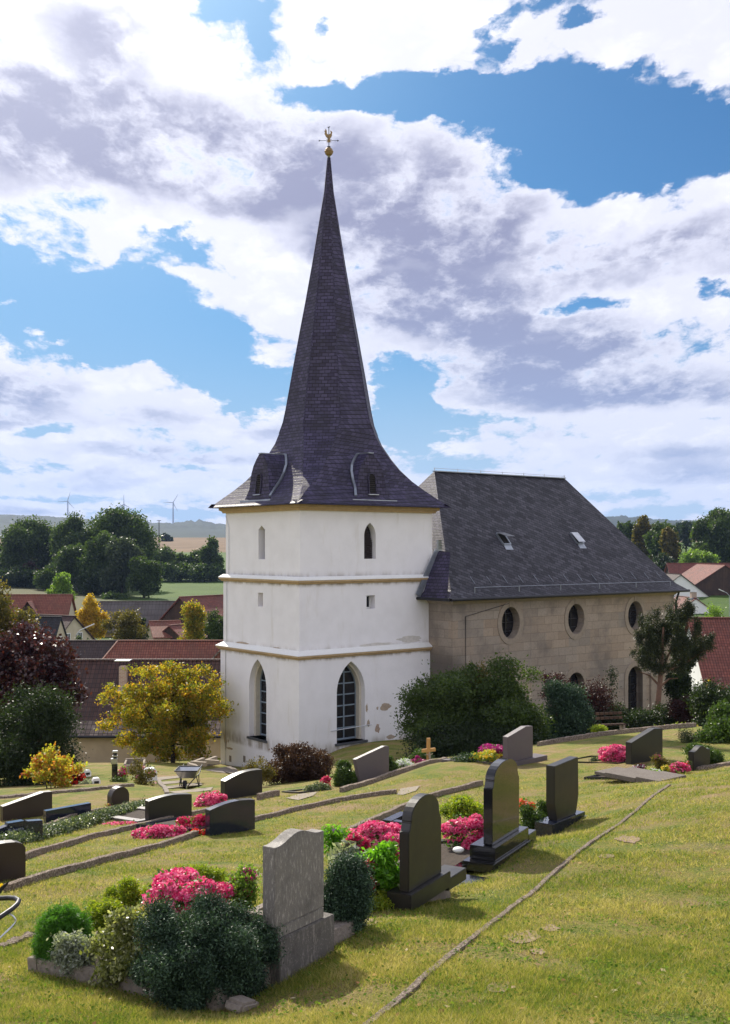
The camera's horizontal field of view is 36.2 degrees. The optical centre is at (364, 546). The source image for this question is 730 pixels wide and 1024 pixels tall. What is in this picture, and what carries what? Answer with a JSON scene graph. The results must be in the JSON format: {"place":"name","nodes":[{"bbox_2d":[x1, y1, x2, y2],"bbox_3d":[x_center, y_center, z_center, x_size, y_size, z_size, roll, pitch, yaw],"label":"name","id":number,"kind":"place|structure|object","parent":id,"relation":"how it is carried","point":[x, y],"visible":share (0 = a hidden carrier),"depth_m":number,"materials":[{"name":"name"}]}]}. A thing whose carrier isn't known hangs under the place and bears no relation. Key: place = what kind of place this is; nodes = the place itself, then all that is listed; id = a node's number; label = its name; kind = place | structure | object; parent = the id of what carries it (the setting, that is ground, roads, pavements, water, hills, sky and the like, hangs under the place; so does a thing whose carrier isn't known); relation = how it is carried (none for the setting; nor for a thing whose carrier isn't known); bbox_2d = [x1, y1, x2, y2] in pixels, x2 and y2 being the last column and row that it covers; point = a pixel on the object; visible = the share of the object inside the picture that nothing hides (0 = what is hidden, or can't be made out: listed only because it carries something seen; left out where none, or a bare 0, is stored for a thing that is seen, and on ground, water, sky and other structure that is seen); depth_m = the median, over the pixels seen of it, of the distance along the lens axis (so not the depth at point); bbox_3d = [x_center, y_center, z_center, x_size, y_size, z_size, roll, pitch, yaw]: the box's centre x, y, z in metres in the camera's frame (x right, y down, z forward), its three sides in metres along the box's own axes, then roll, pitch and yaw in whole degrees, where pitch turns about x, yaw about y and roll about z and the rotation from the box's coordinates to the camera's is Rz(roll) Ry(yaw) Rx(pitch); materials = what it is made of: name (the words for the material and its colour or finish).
{"place":"outdoors","nodes":[
{"label":"outdoors","id":0,"kind":"place"},
{"bbox_2d":[0,515,729,1023],"bbox_3d":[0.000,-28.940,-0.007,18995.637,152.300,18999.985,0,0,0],"label":"ground","id":1,"kind":"structure","parent":0,"point":[190,535],"depth_m":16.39,"materials":[{"name":"green plant"}]},
{"bbox_2d":[0,840,25,881],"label":"headstone","id":2,"kind":"object","parent":1,"relation":"on","point":[12,859],"visible":0.96,"depth_m":14.30,"materials":[{"name":"brown stone"}]},
{"bbox_2d":[0,576,40,639],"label":"tree","id":3,"kind":"object","parent":1,"relation":"on","point":[7,615],"visible":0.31,"depth_m":69.74,"materials":[{"name":"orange plant"}]},
{"bbox_2d":[0,563,40,587],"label":"broadleaf tree","id":4,"kind":"object","parent":1,"relation":"on","point":[19,576],"visible":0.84,"depth_m":281.71,"materials":[{"name":"green plant"}]},
{"bbox_2d":[0,819,42,836],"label":"headstone","id":5,"kind":"object","parent":1,"relation":"on","point":[35,824],"visible":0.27,"depth_m":19.02,"materials":[{"name":"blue stone"}]},
{"bbox_2d":[0,790,51,820],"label":"headstone","id":6,"kind":"object","parent":1,"relation":"on","point":[36,804],"visible":0.84,"depth_m":24.37,"materials":[{"name":"grey stone"}]},
{"bbox_2d":[0,514,54,570],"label":"broadleaf tree","id":7,"kind":"object","parent":1,"relation":"on","point":[21,542],"visible":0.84,"depth_m":296.88,"materials":[{"name":"green plant"}]},
{"bbox_2d":[13,616,67,639],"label":"house","id":8,"kind":"structure","parent":1,"relation":"on","point":[55,622],"depth_m":114.84,"materials":[{"name":"grey ceramic"}]},
{"bbox_2d":[5,594,77,616],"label":"farmhouse","id":9,"kind":"object","parent":1,"relation":"on","point":[58,604],"visible":0.34,"depth_m":149.99,"materials":[{"name":"red tile"}]},
{"bbox_2d":[0,680,89,786],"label":"yew","id":10,"kind":"object","parent":1,"relation":"on","point":[48,720],"visible":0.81,"depth_m":36.37,"materials":[{"name":"green plant"}]},
{"bbox_2d":[0,615,91,736],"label":"copper beech","id":11,"kind":"object","parent":1,"relation":"on","point":[34,658],"visible":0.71,"depth_m":40.86,"materials":[{"name":"purple plant"}]},
{"bbox_2d":[19,741,87,787],"bbox_3d":[-8.936,6.460,32.005,1.584,1.627,1.643,0,0,-36],"label":"autumn shrub","id":12,"kind":"object","parent":1,"relation":"on","point":[55,770],"visible":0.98,"depth_m":31.83,"materials":[{"name":"yellow plant"}]},
{"bbox_2d":[32,560,78,590],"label":"broadleaf tree","id":13,"kind":"object","parent":1,"relation":"on","point":[43,578],"visible":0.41,"depth_m":272.67,"materials":[{"name":"green plant"}]},
{"bbox_2d":[44,571,76,600],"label":"broadleaf tree","id":14,"kind":"object","parent":1,"relation":"on","point":[61,584],"visible":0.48,"depth_m":188.83,"materials":[{"name":"green plant"}]},
{"bbox_2d":[35,614,95,639],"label":"farmhouse","id":15,"kind":"object","parent":1,"relation":"on","point":[73,625],"visible":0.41,"depth_m":135.26,"materials":[{"name":"beige paint"}]},
{"bbox_2d":[43,802,90,822],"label":"headstone","id":16,"kind":"object","parent":1,"relation":"on","point":[50,815],"visible":0.69,"depth_m":23.58,"materials":[{"name":"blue stone"}]},
{"bbox_2d":[52,543,85,592],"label":"broadleaf tree","id":17,"kind":"object","parent":1,"relation":"on","point":[68,560],"visible":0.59,"depth_m":265.88,"materials":[{"name":"green plant"}]},
{"bbox_2d":[44,928,97,977],"bbox_3d":[-2.194,3.129,8.427,0.433,0.518,0.347,0,0,0],"label":"silver leaf plant","id":18,"kind":"object","parent":1,"relation":"on","point":[69,946],"visible":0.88,"depth_m":8.35,"materials":[{"name":"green plant"}]},
{"bbox_2d":[44,511,98,567],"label":"broadleaf tree","id":19,"kind":"object","parent":1,"relation":"on","point":[71,530],"visible":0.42,"depth_m":282.63,"materials":[{"name":"green plant"}]},
{"bbox_2d":[0,795,145,843],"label":"ground cover hedge","id":20,"kind":"object","parent":1,"relation":"on","point":[84,820],"visible":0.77,"depth_m":21.21,"materials":[{"name":"green plant"}]},
{"bbox_2d":[57,640,116,658],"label":"farm building","id":21,"kind":"structure","parent":1,"relation":"on","point":[95,649],"depth_m":102.40,"materials":[{"name":"grey tile"}]},
{"bbox_2d":[75,593,111,639],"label":"garden tree","id":22,"kind":"object","parent":1,"relation":"on","point":[89,613],"visible":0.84,"depth_m":139.56,"materials":[{"name":"yellow plant"}]},
{"bbox_2d":[77,530,116,591],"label":"broadleaf tree","id":23,"kind":"object","parent":1,"relation":"on","point":[93,560],"visible":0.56,"depth_m":259.44,"materials":[{"name":"green plant"}]},
{"bbox_2d":[73,574,129,595],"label":"broadleaf tree","id":24,"kind":"object","parent":1,"relation":"on","point":[86,586],"visible":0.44,"depth_m":257.76,"materials":[{"name":"green plant"}]},
{"bbox_2d":[6,659,220,762],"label":"outbuilding","id":25,"kind":"structure","parent":1,"relation":"on","point":[98,746],"depth_m":61.80,"materials":[{"name":"brown ceramic"}]},
{"bbox_2d":[26,807,208,858],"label":"terrace kerb","id":26,"kind":"structure","parent":1,"relation":"on","point":[31,853],"depth_m":18.82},
{"bbox_2d":[79,904,158,989],"bbox_3d":[-1.726,3.016,8.265,0.701,0.773,0.636,0,0,33],"label":"variegated shrub","id":27,"kind":"object","parent":1,"relation":"on","point":[116,949],"visible":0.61,"depth_m":8.12,"materials":[{"name":"green plant"}]},
{"bbox_2d":[96,536,146,592],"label":"broadleaf tree","id":28,"kind":"object","parent":1,"relation":"on","point":[120,552],"visible":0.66,"depth_m":254.12,"materials":[{"name":"green plant"}]},
{"bbox_2d":[97,605,148,639],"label":"garden tree","id":29,"kind":"object","parent":1,"relation":"on","point":[127,627],"visible":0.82,"depth_m":124.25,"materials":[{"name":"green plant"}]},
{"bbox_2d":[86,502,164,562],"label":"broadleaf tree","id":30,"kind":"object","parent":1,"relation":"on","point":[120,521],"visible":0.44,"depth_m":287.29,"materials":[{"name":"green plant"}]},
{"bbox_2d":[96,601,174,636],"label":"grey hall","id":31,"kind":"structure","parent":1,"relation":"on","point":[153,610],"depth_m":163.76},
{"bbox_2d":[126,756,158,785],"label":"rose bush","id":32,"kind":"object","parent":1,"relation":"on","point":[140,776],"visible":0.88,"depth_m":32.88,"materials":[{"name":"green plant"}]},
{"bbox_2d":[125,556,164,597],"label":"broadleaf tree","id":33,"kind":"object","parent":1,"relation":"on","point":[144,577],"visible":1,"depth_m":247.95,"materials":[{"name":"green plant"}]},
{"bbox_2d":[131,821,186,838],"bbox_3d":[-3.525,5.066,19.341,1.083,0.643,0.749,0,0,0],"label":"begonia bed","id":34,"kind":"object","parent":1,"relation":"on","point":[158,831],"visible":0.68,"depth_m":19.20,"materials":[{"name":"pink plant"}]},
{"bbox_2d":[102,640,222,658],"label":"farm building","id":35,"kind":"structure","parent":1,"relation":"on","point":[163,649],"depth_m":101.74,"materials":[{"name":"red tile"}]},
{"bbox_2d":[147,620,181,639],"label":"shed","id":36,"kind":"structure","parent":1,"relation":"on","point":[156,627],"depth_m":151.18,"materials":[{"name":"red ceramic"}]},
{"bbox_2d":[94,660,238,762],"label":"autumn tree","id":37,"kind":"object","parent":1,"relation":"on","point":[184,716],"visible":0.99,"depth_m":53.21,"materials":[{"name":"yellow plant"}]},
{"bbox_2d":[145,793,191,820],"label":"headstone","id":38,"kind":"object","parent":1,"relation":"on","point":[173,804],"visible":0.88,"depth_m":22.30,"materials":[{"name":"black stone"}]},
{"bbox_2d":[159,560,192,581],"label":"broadleaf tree","id":39,"kind":"object","parent":1,"relation":"on","point":[173,572],"visible":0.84,"depth_m":331.64,"materials":[{"name":"green plant"}]},
{"bbox_2d":[27,909,354,1010],"bbox_3d":[-1.341,3.282,8.809,1.950,0.370,1.660,-7,-4,33],"label":"grave border","id":40,"kind":"object","parent":1,"relation":"on","point":[340,931],"visible":0.19,"depth_m":8.33,"materials":[{"name":"stone"}]},
{"bbox_2d":[26,895,94,972],"bbox_3d":[-2.363,3.094,8.737,0.552,0.691,0.543,0,0,0],"label":"shrub","id":41,"kind":"object","parent":40,"relation":"on","point":[57,918],"visible":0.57,"depth_m":8.66,"materials":[{"name":"green plant"}]},
{"bbox_2d":[81,896,126,932],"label":"shrub","id":42,"kind":"object","parent":40,"relation":"on","point":[98,911],"visible":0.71,"depth_m":9.14,"materials":[{"name":"green plant"}]},
{"bbox_2d":[99,874,154,908],"bbox_3d":[-2.014,3.075,9.486,0.500,0.563,0.376,0,0,0],"label":"heather","id":43,"kind":"object","parent":40,"relation":"on","point":[128,892],"visible":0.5,"depth_m":9.48,"materials":[{"name":"green plant"}]},
{"bbox_2d":[139,866,237,917],"bbox_3d":[-1.426,2.854,8.987,0.796,0.543,0.704,0,0,0],"label":"begonia bed","id":44,"kind":"object","parent":40,"relation":"on","point":[178,884],"visible":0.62,"depth_m":8.87,"materials":[{"name":"pink plant"}]},
{"bbox_2d":[224,859,262,919],"bbox_3d":[-0.996,2.846,9.095,0.354,0.580,0.394,0,0,0],"label":"flowering plant","id":45,"kind":"object","parent":40,"relation":"on","point":[245,880],"visible":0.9,"depth_m":9.05,"materials":[{"name":"green plant"}]},
{"bbox_2d":[159,594,222,626],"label":"wooden barn","id":46,"kind":"structure","parent":1,"relation":"on","point":[208,602],"depth_m":159.51,"materials":[{"name":"red ceramic"}]},
{"bbox_2d":[177,598,206,639],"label":"garden tree","id":47,"kind":"object","parent":1,"relation":"on","point":[193,623],"visible":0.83,"depth_m":121.01,"materials":[{"name":"yellow plant"}]},
{"bbox_2d":[164,862,232,882],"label":"heather","id":48,"kind":"object","parent":1,"relation":"on","point":[202,869],"visible":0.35,"depth_m":10.08,"materials":[{"name":"green plant"}]},
{"bbox_2d":[3,789,396,891],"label":"terrace kerb","id":49,"kind":"structure","parent":1,"relation":"on","point":[26,880],"depth_m":16.96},
{"bbox_2d":[183,561,225,581],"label":"broadleaf tree","id":50,"kind":"object","parent":1,"relation":"on","point":[199,572],"visible":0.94,"depth_m":331.01,"materials":[{"name":"green plant"}]},
{"bbox_2d":[121,875,290,1012],"bbox_3d":[-1.117,2.923,7.819,1.165,1.184,1.033,0,0,0],"label":"juniper","id":51,"kind":"object","parent":1,"relation":"on","point":[206,947],"visible":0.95,"depth_m":7.66,"materials":[{"name":"green plant"}]},
{"bbox_2d":[198,535,224,580],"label":"broadleaf tree","id":52,"kind":"object","parent":1,"relation":"on","point":[208,553],"visible":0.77,"depth_m":337.85,"materials":[{"name":"green plant"}]},
{"bbox_2d":[202,607,222,639],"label":"garden tree","id":53,"kind":"object","parent":1,"relation":"on","point":[213,629],"visible":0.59,"depth_m":117.49,"materials":[{"name":"green plant"}]},
{"bbox_2d":[205,798,254,835],"bbox_3d":[-2.332,4.691,19.356,0.930,0.552,0.150,0,0,-40],"label":"headstone","id":54,"kind":"object","parent":1,"relation":"on","point":[233,816],"visible":0.98,"depth_m":19.28,"materials":[{"name":"grey stone"}]},
{"bbox_2d":[221,768,261,798],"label":"headstone","id":55,"kind":"object","parent":1,"relation":"on","point":[243,783],"visible":0.89,"depth_m":26.33,"materials":[{"name":"black stone"}]},
{"bbox_2d":[263,828,333,984],"bbox_3d":[-0.523,2.682,8.345,0.220,1.155,0.710,0,0,34],"label":"headstone","id":56,"kind":"object","parent":1,"relation":"on","point":[293,881],"visible":0.89,"depth_m":8.21,"materials":[{"name":"grey stone"}]},
{"bbox_2d":[262,741,336,785],"bbox_3d":[-1.963,6.563,32.997,2.343,1.669,2.204,0,0,0],"label":"barberry","id":57,"kind":"object","parent":1,"relation":"on","point":[295,763],"visible":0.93,"depth_m":32.59,"materials":[{"name":"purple plant"}]},
{"bbox_2d":[333,759,357,786],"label":"boxwood","id":58,"kind":"object","parent":1,"relation":"on","point":[344,774],"visible":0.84,"depth_m":27.16,"materials":[{"name":"green plant"}]},
{"bbox_2d":[322,847,383,932],"bbox_3d":[-0.145,2.950,9.128,0.612,0.971,0.539,0,0,0],"label":"juniper","id":59,"kind":"object","parent":1,"relation":"on","point":[348,886],"visible":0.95,"depth_m":9.02,"materials":[{"name":"green plant"}]},
{"bbox_2d":[255,888,450,911],"bbox_3d":[-0.286,3.703,11.119,1.790,0.360,1.620,-13,-6,28],"label":"grave border","id":60,"kind":"object","parent":1,"relation":"on","point":[444,894],"visible":0.02,"depth_m":11.29,"materials":[{"name":"stone"}]},
{"bbox_2d":[321,821,351,860],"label":"flowering plant","id":61,"kind":"object","parent":60,"relation":"on","point":[335,834],"visible":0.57,"depth_m":11.36,"materials":[{"name":"green plant"}]},
{"bbox_2d":[346,819,400,859],"bbox_3d":[0.129,3.082,11.624,0.690,0.496,0.696,0,0,43],"label":"begonia bed","id":62,"kind":"object","parent":60,"relation":"on","point":[379,831],"visible":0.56,"depth_m":11.49,"materials":[{"name":"pink plant"}]},
{"bbox_2d":[354,836,399,895],"bbox_3d":[0.154,3.138,10.548,0.585,0.779,0.539,0,0,-37],"label":"leafy plant","id":63,"kind":"object","parent":60,"relation":"on","point":[386,868],"visible":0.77,"depth_m":10.44,"materials":[{"name":"green plant"}]},
{"bbox_2d":[387,793,465,910],"bbox_3d":[0.616,2.876,10.845,0.250,1.020,1.280,0,0,29],"label":"headstone","id":64,"kind":"object","parent":60,"relation":"on","point":[425,876],"visible":0.96,"depth_m":10.52,"materials":[{"name":"black stone"}]},
{"bbox_2d":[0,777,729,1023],"bbox_3d":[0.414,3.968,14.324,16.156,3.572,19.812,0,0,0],"label":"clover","id":65,"kind":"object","parent":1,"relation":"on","point":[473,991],"visible":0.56,"depth_m":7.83,"materials":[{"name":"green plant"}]},
{"bbox_2d":[353,745,388,781],"bbox_3d":[0.145,5.341,27.330,1.076,0.819,0.120,0,0,-40],"label":"headstone","id":66,"kind":"object","parent":1,"relation":"on","point":[373,763],"visible":0.76,"depth_m":27.28,"materials":[{"name":"grey stone"}]},
{"bbox_2d":[339,757,447,791],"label":"terrace kerb","id":67,"kind":"structure","parent":1,"relation":"on","point":[345,788],"depth_m":26.91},
{"bbox_2d":[350,780,482,828],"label":"terrace kerb","id":68,"kind":"structure","parent":1,"relation":"on","point":[398,808],"depth_m":22.55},
{"bbox_2d":[394,839,469,872],"bbox_3d":[0.750,4.112,13.992,1.730,0.530,1.550,-9,-4,28],"label":"grave border","id":69,"kind":"object","parent":1,"relation":"on","point":[450,856],"visible":0.03,"depth_m":13.77,"materials":[{"name":"black stone"}]},
{"bbox_2d":[441,812,483,849],"bbox_3d":[1.309,3.684,14.280,0.705,0.578,0.628,0,0,21],"label":"begonia bed","id":70,"kind":"object","parent":69,"relation":"on","point":[471,825],"visible":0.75,"depth_m":14.12,"materials":[{"name":"pink plant"}]},
{"bbox_2d":[208,126,689,767],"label":"church","id":71,"kind":"structure","parent":1,"relation":"on","point":[362,576],"depth_m":53.97,"materials":[{"name":"white paint"}]},
{"bbox_2d":[337,666,355,739],"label":"window","id":72,"kind":"structure","parent":71,"relation":"in","point":[346,688],"depth_m":52.39,"materials":[{"name":"grey glass"}]},
{"bbox_2d":[497,601,523,644],"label":"oval window","id":73,"kind":"structure","parent":71,"relation":"in","point":[505,617],"depth_m":56.18,"materials":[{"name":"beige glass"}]},
{"bbox_2d":[564,598,587,639],"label":"oval window","id":74,"kind":"structure","parent":71,"relation":"in","point":[571,615],"depth_m":59.15,"materials":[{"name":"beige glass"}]},
{"bbox_2d":[624,661,645,713],"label":"arched window","id":75,"kind":"structure","parent":71,"relation":"in","point":[630,683],"depth_m":62.29,"materials":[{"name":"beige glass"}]},
{"bbox_2d":[625,596,645,634],"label":"oval window","id":76,"kind":"structure","parent":71,"relation":"in","point":[630,610],"depth_m":62.15,"materials":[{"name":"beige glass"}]},
{"bbox_2d":[439,794,483,835],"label":"spindle shrub","id":77,"kind":"object","parent":1,"relation":"on","point":[465,806],"visible":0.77,"depth_m":15.44,"materials":[{"name":"green plant"}]},
{"bbox_2d":[390,648,557,744],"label":"tall shrub","id":78,"kind":"object","parent":1,"relation":"on","point":[442,701],"visible":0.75,"depth_m":41.31,"materials":[{"name":"green plant"}]},
{"bbox_2d":[395,716,556,758],"bbox_3d":[4.151,7.176,39.977,6.160,2.169,2.573,0,0,0],"label":"hedge","id":79,"kind":"object","parent":1,"relation":"on","point":[470,738],"visible":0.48,"depth_m":39.54,"materials":[{"name":"green plant"}]},
{"bbox_2d":[462,758,535,872],"bbox_3d":[1.667,3.187,13.597,0.390,1.230,1.530,0,0,28],"label":"headstone","id":80,"kind":"object","parent":1,"relation":"on","point":[503,839],"visible":0.95,"depth_m":13.24,"materials":[{"name":"black stone"}]},
{"bbox_2d":[362,784,670,1023],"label":"lawn edging","id":81,"kind":"object","parent":1,"relation":"on","point":[415,984],"visible":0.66,"depth_m":9.39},
{"bbox_2d":[503,725,546,765],"bbox_3d":[3.933,4.983,27.883,1.550,0.980,0.400,0,0,-45],"label":"headstone","id":82,"kind":"object","parent":1,"relation":"on","point":[518,745],"visible":0.67,"depth_m":27.68,"materials":[{"name":"grey stone"}]},
{"bbox_2d":[535,756,587,836],"bbox_3d":[3.065,3.858,17.319,0.310,1.110,1.220,0,0,38],"label":"headstone","id":83,"kind":"object","parent":1,"relation":"on","point":[562,790],"visible":0.81,"depth_m":17.04,"materials":[{"name":"black stone"}]},
{"bbox_2d":[534,676,599,740],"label":"tall shrub","id":84,"kind":"object","parent":1,"relation":"on","point":[572,713],"visible":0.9,"depth_m":44.29,"materials":[{"name":"green plant"}]},
{"bbox_2d":[574,674,625,725],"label":"tall shrub","id":85,"kind":"object","parent":1,"relation":"on","point":[597,697],"visible":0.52,"depth_m":46.66,"materials":[{"name":"brown plant"}]},
{"bbox_2d":[537,723,695,745],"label":"terrace kerb","id":86,"kind":"structure","parent":1,"relation":"on","point":[598,734],"depth_m":34.71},
{"bbox_2d":[587,698,688,730],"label":"hedge","id":87,"kind":"object","parent":1,"relation":"on","point":[642,718],"visible":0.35,"depth_m":46.47,"materials":[{"name":"green plant"}]},
{"bbox_2d":[595,767,685,782],"bbox_3d":[5.500,4.593,22.438,0.900,0.120,1.600,0,0,-40],"label":"grave cover","id":88,"kind":"object","parent":1,"relation":"on","point":[634,774],"visible":0.93,"depth_m":22.27,"materials":[{"name":"grey stone"}]},
{"bbox_2d":[631,515,653,560],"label":"broadleaf tree","id":89,"kind":"object","parent":1,"relation":"on","point":[642,526],"visible":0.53,"depth_m":299.17,"materials":[{"name":"green plant"}]},
{"bbox_2d":[626,728,662,763],"bbox_3d":[6.615,4.726,26.457,1.220,0.770,0.170,0,0,-40],"label":"headstone","id":90,"kind":"object","parent":1,"relation":"on","point":[643,746],"visible":0.84,"depth_m":26.35,"materials":[{"name":"black stone"}]},
{"bbox_2d":[642,519,682,561],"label":"broadleaf tree","id":91,"kind":"object","parent":1,"relation":"on","point":[652,538],"visible":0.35,"depth_m":289.45,"materials":[{"name":"green plant"}]},
{"bbox_2d":[658,526,680,561],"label":"broadleaf tree","id":92,"kind":"object","parent":1,"relation":"on","point":[668,542],"visible":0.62,"depth_m":278.98,"materials":[{"name":"brown plant"}]},
{"bbox_2d":[629,594,721,713],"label":"pine tree","id":93,"kind":"object","parent":1,"relation":"on","point":[656,640],"visible":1,"depth_m":48.85,"materials":[{"name":"green plant"}]},
{"bbox_2d":[662,628,697,701],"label":"conifer","id":94,"kind":"object","parent":1,"relation":"on","point":[676,688],"visible":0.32,"depth_m":51.58,"materials":[{"name":"green plant"}]},
{"bbox_2d":[664,693,698,723],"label":"tall shrub","id":95,"kind":"object","parent":1,"relation":"on","point":[677,707],"visible":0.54,"depth_m":46.17,"materials":[{"name":"purple plant"}]},
{"bbox_2d":[678,548,720,562],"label":"broadleaf tree","id":96,"kind":"object","parent":1,"relation":"on","point":[695,556],"visible":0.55,"depth_m":267.69,"materials":[{"name":"green plant"}]},
{"bbox_2d":[681,675,729,725],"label":"tall shrub","id":97,"kind":"object","parent":1,"relation":"on","point":[708,693],"visible":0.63,"depth_m":42.80,"materials":[{"name":"green plant"}]},
{"bbox_2d":[681,563,729,595],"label":"roof","id":98,"kind":"structure","parent":1,"relation":"on","point":[710,579],"depth_m":232.01,"materials":[{"name":"tile"}]},
{"bbox_2d":[684,617,729,692],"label":"village house","id":99,"kind":"structure","parent":1,"relation":"on","point":[716,663],"depth_m":92.40,"materials":[{"name":"red tile"}]},
{"bbox_2d":[687,506,729,562],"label":"broadleaf tree","id":100,"kind":"object","parent":1,"relation":"on","point":[711,534],"visible":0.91,"depth_m":287.40,"materials":[{"name":"green plant"}]},
{"bbox_2d":[687,698,729,743],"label":"laurel bush","id":101,"kind":"object","parent":1,"relation":"on","point":[716,728],"visible":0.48,"depth_m":29.56,"materials":[{"name":"green plant"}]},
{"bbox_3d":[5.727,5.480,27.150,1.850,0.500,2.250,0,-7,-40],"label":"grave border","id":102,"kind":"object","parent":1,"relation":"on","visible":0},
{"bbox_2d":[597,744,625,761],"bbox_3d":[6.057,5.073,26.978,0.869,0.612,0.710,0,0,0],"label":"begonia bed","id":103,"kind":"object","parent":102,"relation":"on","point":[614,753],"visible":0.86,"depth_m":26.81,"materials":[{"name":"pink plant"}]},
{"bbox_2d":[0,0,729,523],"label":"sky","id":104,"kind":"structure","parent":0,"point":[532,197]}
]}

